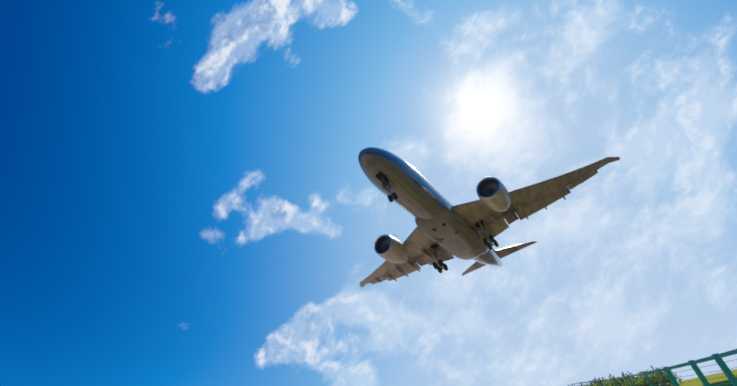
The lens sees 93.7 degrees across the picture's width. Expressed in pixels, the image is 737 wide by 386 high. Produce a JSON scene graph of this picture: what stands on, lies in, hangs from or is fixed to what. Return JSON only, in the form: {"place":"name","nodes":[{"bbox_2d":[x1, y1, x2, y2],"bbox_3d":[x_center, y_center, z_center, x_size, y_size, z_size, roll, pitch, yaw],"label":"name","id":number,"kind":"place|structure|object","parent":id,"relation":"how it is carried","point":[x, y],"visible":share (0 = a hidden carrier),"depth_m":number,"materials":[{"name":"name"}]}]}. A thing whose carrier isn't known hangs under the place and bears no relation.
{"place":"outdoors","nodes":[
{"label":"outdoors","id":0,"kind":"place"},
{"bbox_2d":[0,0,736,385],"label":"sky","id":1,"kind":"structure","parent":0,"point":[121,265],"materials":[{"name":"blue"}]},
{"bbox_2d":[197,0,736,385],"bbox_3d":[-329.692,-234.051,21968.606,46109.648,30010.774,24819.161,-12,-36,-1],"label":"cloud","id":2,"kind":"structure","parent":0,"point":[626,263],"depth_m":25086.99,"materials":[{"name":"white"}]},
{"bbox_2d":[358,147,619,286],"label":"aircraft","id":3,"kind":"object","parent":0,"point":[445,229],"visible":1,"depth_m":58.74,"materials":[{"name":"paint"}]},
{"bbox_2d":[671,369,736,385],"bbox_3d":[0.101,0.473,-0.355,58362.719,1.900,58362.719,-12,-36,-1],"label":"ground","id":4,"kind":"structure","parent":0,"point":[724,381],"depth_m":23.13,"materials":[{"name":"yellow plant"}]},
{"bbox_2d":[572,366,681,385],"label":"hedge","id":5,"kind":"object","parent":4,"relation":"on","point":[641,380],"visible":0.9,"depth_m":24.57,"materials":[{"name":"green plant"}]},
{"bbox_2d":[568,349,736,385],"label":"fence","id":6,"kind":"object","parent":4,"relation":"on","point":[724,367],"visible":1,"depth_m":6.26,"materials":[{"name":"green metal"}]}
]}

